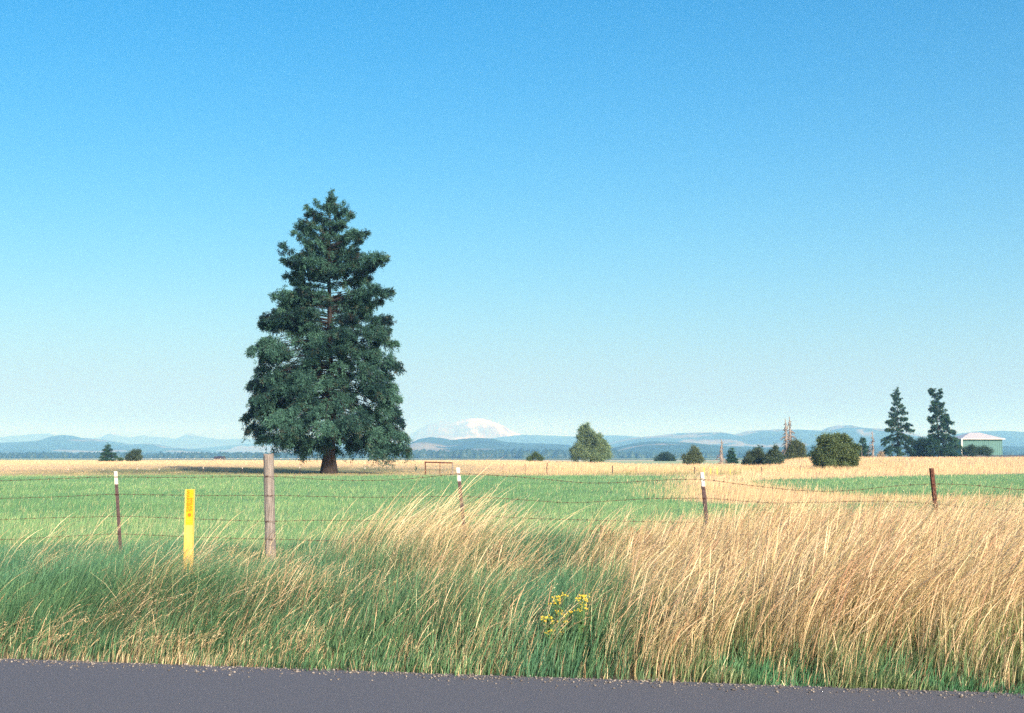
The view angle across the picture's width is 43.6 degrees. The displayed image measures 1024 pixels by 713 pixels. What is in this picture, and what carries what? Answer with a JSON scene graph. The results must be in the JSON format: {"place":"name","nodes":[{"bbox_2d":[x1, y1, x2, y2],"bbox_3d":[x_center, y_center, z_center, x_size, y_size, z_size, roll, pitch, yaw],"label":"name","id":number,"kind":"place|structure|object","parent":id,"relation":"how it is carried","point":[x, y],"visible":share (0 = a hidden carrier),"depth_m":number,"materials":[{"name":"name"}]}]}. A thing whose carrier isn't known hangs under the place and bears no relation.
{"place":"outdoors","nodes":[
{"label":"outdoors","id":0,"kind":"place"},
{"bbox_2d":[0,435,234,452],"bbox_3d":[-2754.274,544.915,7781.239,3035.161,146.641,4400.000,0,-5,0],"label":"hills","id":1,"kind":"structure","parent":0,"point":[62,443],"depth_m":7012.30,"materials":[{"name":"blue"}]},
{"bbox_2d":[0,433,335,448],"bbox_3d":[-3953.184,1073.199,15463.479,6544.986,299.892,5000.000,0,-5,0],"label":"mountains","id":2,"kind":"structure","parent":0,"point":[190,441],"depth_m":14793.28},
{"bbox_2d":[1,447,368,453],"bbox_3d":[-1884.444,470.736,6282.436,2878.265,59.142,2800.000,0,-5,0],"label":"hills","id":3,"kind":"structure","parent":0,"point":[145,452],"depth_m":6037.85,"materials":[{"name":"blue"}]},
{"bbox_2d":[195,435,636,453],"bbox_3d":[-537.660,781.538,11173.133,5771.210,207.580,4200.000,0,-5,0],"label":"hills","id":4,"kind":"structure","parent":0,"point":[542,439],"depth_m":10567.44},
{"bbox_2d":[403,418,520,442],"bbox_3d":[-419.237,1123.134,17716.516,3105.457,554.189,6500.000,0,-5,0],"label":"volcano","id":5,"kind":"structure","parent":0,"point":[473,428],"depth_m":16748.36},
{"bbox_2d":[407,437,573,451],"bbox_3d":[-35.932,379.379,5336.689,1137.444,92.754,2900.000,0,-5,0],"label":"hills","id":6,"kind":"structure","parent":0,"point":[442,444],"depth_m":4842.56,"materials":[{"name":"blue"}]},
{"bbox_2d":[0,501,1023,695],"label":"verge grass","id":7,"kind":"structure","parent":0,"point":[863,670],"depth_m":9.67,"materials":[{"name":"green plant"}]},
{"bbox_2d":[0,479,1023,688],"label":"seeding grass","id":8,"kind":"structure","parent":0,"point":[908,529],"depth_m":10.10,"materials":[{"name":"beige plant"}]},
{"bbox_2d":[0,659,1023,712],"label":"road","id":9,"kind":"structure","parent":0,"point":[59,688],"depth_m":7.96,"materials":[{"name":"grey asphalt"}]},
{"bbox_2d":[0,473,1023,564],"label":"hay field grass","id":10,"kind":"structure","parent":0,"point":[297,532],"depth_m":40.61,"materials":[{"name":"green plant"}]},
{"bbox_2d":[0,457,1023,692],"bbox_3d":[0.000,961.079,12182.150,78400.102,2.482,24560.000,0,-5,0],"label":"ground","id":11,"kind":"structure","parent":0,"point":[622,461],"depth_m":65.52,"materials":[{"name":"plant"}]},
{"bbox_2d":[97,442,117,461],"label":"conifer tree","id":12,"kind":"object","parent":11,"relation":"on","point":[107,454],"visible":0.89,"depth_m":328.54,"materials":[{"name":"green plant"}]},
{"bbox_2d":[114,471,121,554],"bbox_3d":[-5.175,2.197,16.845,0.163,1.366,0.062,0,-5,0],"label":"steel fence post","id":13,"kind":"object","parent":11,"relation":"on","point":[117,503],"visible":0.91,"depth_m":16.84,"materials":[{"name":"metal"}]},
{"bbox_2d":[0,533,677,543],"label":"barbed wire","id":14,"kind":"object","parent":13,"relation":"attached to","point":[209,537],"visible":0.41,"depth_m":16.57,"materials":[{"name":"metal"}]},
{"bbox_2d":[123,448,142,461],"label":"round tree","id":15,"kind":"object","parent":11,"relation":"on","point":[135,454],"visible":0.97,"depth_m":333.24,"materials":[{"name":"green plant"}]},
{"bbox_2d":[183,489,194,571],"bbox_3d":[-3.082,1.895,12.185,0.100,1.255,0.012,0,-5,6],"label":"utility marker","id":16,"kind":"object","parent":11,"relation":"on","point":[189,512],"visible":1,"depth_m":12.21,"materials":[{"name":"yellow paint"}]},
{"bbox_2d":[214,456,225,459],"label":"shed","id":17,"kind":"structure","parent":11,"relation":"on","point":[219,457],"depth_m":469.19,"materials":[{"name":"white wood"}]},
{"bbox_2d":[263,453,275,565],"bbox_3d":[-3.116,2.098,16.457,0.195,1.703,0.152,0,-5,0],"label":"wooden fence post","id":18,"kind":"object","parent":11,"relation":"on","point":[269,489],"visible":0.8,"depth_m":16.43,"materials":[{"name":"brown wood"}]},
{"bbox_2d":[0,494,1002,509],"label":"barbed wire","id":19,"kind":"object","parent":18,"relation":"attached to","point":[517,499],"visible":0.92,"depth_m":16.00,"materials":[{"name":"grey metal"}]},
{"bbox_2d":[0,515,1020,528],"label":"barbed wire","id":20,"kind":"object","parent":18,"relation":"attached to","point":[336,520],"visible":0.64,"depth_m":16.34,"materials":[{"name":"metal"}]},
{"bbox_2d":[1,473,1023,491],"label":"barbed wire","id":21,"kind":"object","parent":18,"relation":"attached to","point":[352,480],"visible":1,"depth_m":15.93,"materials":[{"name":"grey metal"}]},
{"bbox_2d":[238,188,419,473],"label":"fir tree","id":22,"kind":"object","parent":11,"relation":"on","point":[275,403],"visible":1,"depth_m":116.72,"materials":[{"name":"green plant"}]},
{"bbox_2d":[424,462,452,474],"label":"fence brace","id":23,"kind":"object","parent":11,"relation":"on","point":[439,462],"visible":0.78,"depth_m":107.58,"materials":[{"name":"wood"}]},
{"bbox_2d":[456,467,466,538],"bbox_3d":[-0.605,2.103,16.010,0.193,1.422,0.062,0,-5,0],"label":"steel fence post","id":24,"kind":"object","parent":11,"relation":"on","point":[459,479],"visible":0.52,"depth_m":16.03,"materials":[{"name":"metal"}]},
{"bbox_2d":[484,542,503,572],"bbox_3d":[-0.181,2.207,13.054,0.238,0.652,0.167,-2,-5,19],"label":"dock plant","id":25,"kind":"object","parent":11,"relation":"on","point":[494,555],"visible":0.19,"depth_m":13.02,"materials":[{"name":"beige plant"}]},
{"bbox_2d":[0,456,1023,505],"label":"tan field grass","id":26,"kind":"structure","parent":11,"relation":"on","point":[681,469],"depth_m":130.82,"materials":[{"name":"beige plant"}]},
{"bbox_2d":[0,448,1023,458],"bbox_3d":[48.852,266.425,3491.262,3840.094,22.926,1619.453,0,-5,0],"label":"wood","id":27,"kind":"object","parent":11,"relation":"on","point":[502,453],"visible":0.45,"depth_m":2753.28,"materials":[{"name":"green plant"}]},
{"bbox_2d":[1,456,1023,569],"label":"stray stalks","id":28,"kind":"object","parent":11,"relation":"on","point":[446,506],"visible":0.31,"depth_m":14.70,"materials":[{"name":"beige plant"}]},
{"bbox_2d":[525,451,544,461],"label":"shrub","id":29,"kind":"object","parent":11,"relation":"on","point":[533,456],"visible":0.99,"depth_m":328.87,"materials":[{"name":"green plant"}]},
{"bbox_2d":[541,614,557,655],"bbox_3d":[0.263,2.019,9.012,0.132,0.391,0.158,0,-5,0],"label":"ragwort plant","id":30,"kind":"object","parent":11,"relation":"on","point":[551,624],"visible":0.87,"depth_m":9.02,"materials":[{"name":"green plant"}]},
{"bbox_2d":[548,592,575,655],"bbox_3d":[0.344,1.959,9.180,0.167,0.537,0.181,4,-6,-40],"label":"ragwort plant","id":31,"kind":"object","parent":11,"relation":"on","point":[558,611],"visible":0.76,"depth_m":9.17,"materials":[{"name":"green plant"}]},
{"bbox_2d":[575,594,589,659],"bbox_3d":[0.492,1.957,9.114,0.142,0.530,0.216,0,-5,0],"label":"ragwort plant","id":32,"kind":"object","parent":11,"relation":"on","point":[582,597],"visible":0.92,"depth_m":9.11,"materials":[{"name":"green plant"}]},
{"bbox_2d":[568,422,613,462],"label":"leafy tree","id":33,"kind":"object","parent":11,"relation":"on","point":[590,444],"visible":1,"depth_m":315.32,"materials":[{"name":"green plant"}]},
{"bbox_2d":[590,521,613,551],"bbox_3d":[1.071,2.313,15.058,0.327,0.754,0.214,0,-5,0],"label":"dock plant","id":34,"kind":"object","parent":11,"relation":"on","point":[601,528],"visible":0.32,"depth_m":15.11,"materials":[{"name":"beige plant"}]},
{"bbox_2d":[630,527,651,561],"bbox_3d":[1.490,2.302,14.639,0.228,0.712,0.240,-2,-5,24],"label":"dock plant","id":35,"kind":"object","parent":11,"relation":"on","point":[639,538],"visible":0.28,"depth_m":14.66,"materials":[{"name":"beige plant"}]},
{"bbox_2d":[652,450,675,460],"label":"tree","id":36,"kind":"object","parent":11,"relation":"on","point":[666,456],"visible":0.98,"depth_m":516.98,"materials":[{"name":"green plant"}]},
{"bbox_2d":[680,444,705,464],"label":"bushy tree","id":37,"kind":"object","parent":11,"relation":"on","point":[692,455],"visible":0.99,"depth_m":226.53,"materials":[{"name":"green plant"}]},
{"bbox_2d":[700,472,709,537],"bbox_3d":[2.363,2.086,15.458,0.166,1.369,0.062,0,-5,0],"label":"steel fence post","id":38,"kind":"object","parent":11,"relation":"on","point":[703,488],"visible":0.56,"depth_m":15.47,"materials":[{"name":"metal"}]},
{"bbox_2d":[715,440,725,465],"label":"dead tree","id":39,"kind":"object","parent":11,"relation":"on","point":[721,457],"visible":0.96,"depth_m":231.17,"materials":[{"name":"brown wood"}]},
{"bbox_2d":[725,448,738,463],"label":"conifer tree","id":40,"kind":"object","parent":11,"relation":"on","point":[732,458],"visible":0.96,"depth_m":298.61,"materials":[{"name":"green plant"}]},
{"bbox_2d":[740,447,765,465],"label":"shrub","id":41,"kind":"object","parent":11,"relation":"on","point":[752,456],"visible":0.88,"depth_m":203.41,"materials":[{"name":"green plant"}]},
{"bbox_2d":[762,443,785,465],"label":"shrub","id":42,"kind":"object","parent":11,"relation":"on","point":[772,455],"visible":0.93,"depth_m":198.65,"materials":[{"name":"green plant"}]},
{"bbox_2d":[781,419,793,455],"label":"dead tree","id":43,"kind":"object","parent":11,"relation":"on","point":[785,446],"visible":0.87,"depth_m":299.31,"materials":[{"name":"brown wood"}]},
{"bbox_2d":[783,417,796,453],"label":"dead tree","id":44,"kind":"object","parent":11,"relation":"on","point":[790,431],"visible":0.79,"depth_m":301.45,"materials":[{"name":"brown wood"}]},
{"bbox_2d":[783,438,807,459],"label":"olive bush","id":45,"kind":"object","parent":11,"relation":"on","point":[797,448],"visible":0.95,"depth_m":298.04,"materials":[{"name":"green plant"}]},
{"bbox_2d":[808,430,861,468],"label":"bush","id":46,"kind":"object","parent":11,"relation":"on","point":[836,450],"visible":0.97,"depth_m":148.26,"materials":[{"name":"green plant"}]},
{"bbox_2d":[857,437,870,457],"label":"conifer tree","id":47,"kind":"object","parent":11,"relation":"on","point":[865,450],"visible":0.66,"depth_m":338.71,"materials":[{"name":"green plant"}]},
{"bbox_2d":[866,432,877,457],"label":"dead tree","id":48,"kind":"object","parent":11,"relation":"on","point":[872,450],"visible":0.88,"depth_m":329.06,"materials":[{"name":"brown wood"}]},
{"bbox_2d":[876,449,885,456],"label":"house","id":49,"kind":"structure","parent":11,"relation":"on","point":[880,454],"depth_m":333.68,"materials":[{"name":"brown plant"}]},
{"bbox_2d":[880,386,924,457],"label":"ragged conifer","id":50,"kind":"object","parent":11,"relation":"on","point":[899,437],"visible":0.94,"depth_m":343.93,"materials":[{"name":"green plant"}]},
{"bbox_2d":[909,433,932,457],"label":"dark tree","id":51,"kind":"object","parent":11,"relation":"on","point":[922,443],"visible":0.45,"depth_m":349.85,"materials":[{"name":"green plant"}]},
{"bbox_2d":[929,468,938,524],"bbox_3d":[4.987,2.022,14.976,0.159,1.421,0.062,0,-5,0],"label":"steel fence post","id":52,"kind":"object","parent":11,"relation":"on","point":[932,478],"visible":0.36,"depth_m":15.00,"materials":[{"name":"orange metal"}]},
{"bbox_2d":[924,388,962,457],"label":"ragged conifer","id":53,"kind":"object","parent":11,"relation":"on","point":[936,405],"visible":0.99,"depth_m":338.91,"materials":[{"name":"green plant"}]},
{"bbox_2d":[949,433,1004,456],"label":"barn","id":54,"kind":"structure","parent":11,"relation":"on","point":[989,441],"depth_m":371.21,"materials":[{"name":"metal"}]},
{"bbox_2d":[960,443,994,456],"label":"shrub","id":55,"kind":"object","parent":11,"relation":"on","point":[971,450],"visible":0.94,"depth_m":349.22,"materials":[{"name":"green plant"}]},
{"bbox_2d":[962,455,1023,457],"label":"board fence","id":56,"kind":"object","parent":11,"relation":"on","point":[1019,456],"visible":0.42,"depth_m":348.82,"materials":[{"name":"white wood"}]},
{"bbox_2d":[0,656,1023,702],"bbox_3d":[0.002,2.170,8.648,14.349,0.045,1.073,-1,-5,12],"label":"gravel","id":57,"kind":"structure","parent":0,"point":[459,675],"depth_m":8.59,"materials":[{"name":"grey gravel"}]},
{"bbox_2d":[0,0,1023,442],"label":"sky","id":58,"kind":"structure","parent":0,"point":[636,218],"materials":[{"name":"blue"}]},
{"bbox_2d":[608,425,1023,448],"bbox_3d":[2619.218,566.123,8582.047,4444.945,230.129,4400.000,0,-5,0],"label":"hills","id":59,"kind":"structure","parent":0,"point":[765,438],"depth_m":7881.62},
{"bbox_2d":[610,441,1023,454],"bbox_3d":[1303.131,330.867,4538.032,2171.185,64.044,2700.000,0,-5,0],"label":"hills","id":60,"kind":"structure","parent":0,"point":[650,447],"depth_m":4004.29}
]}

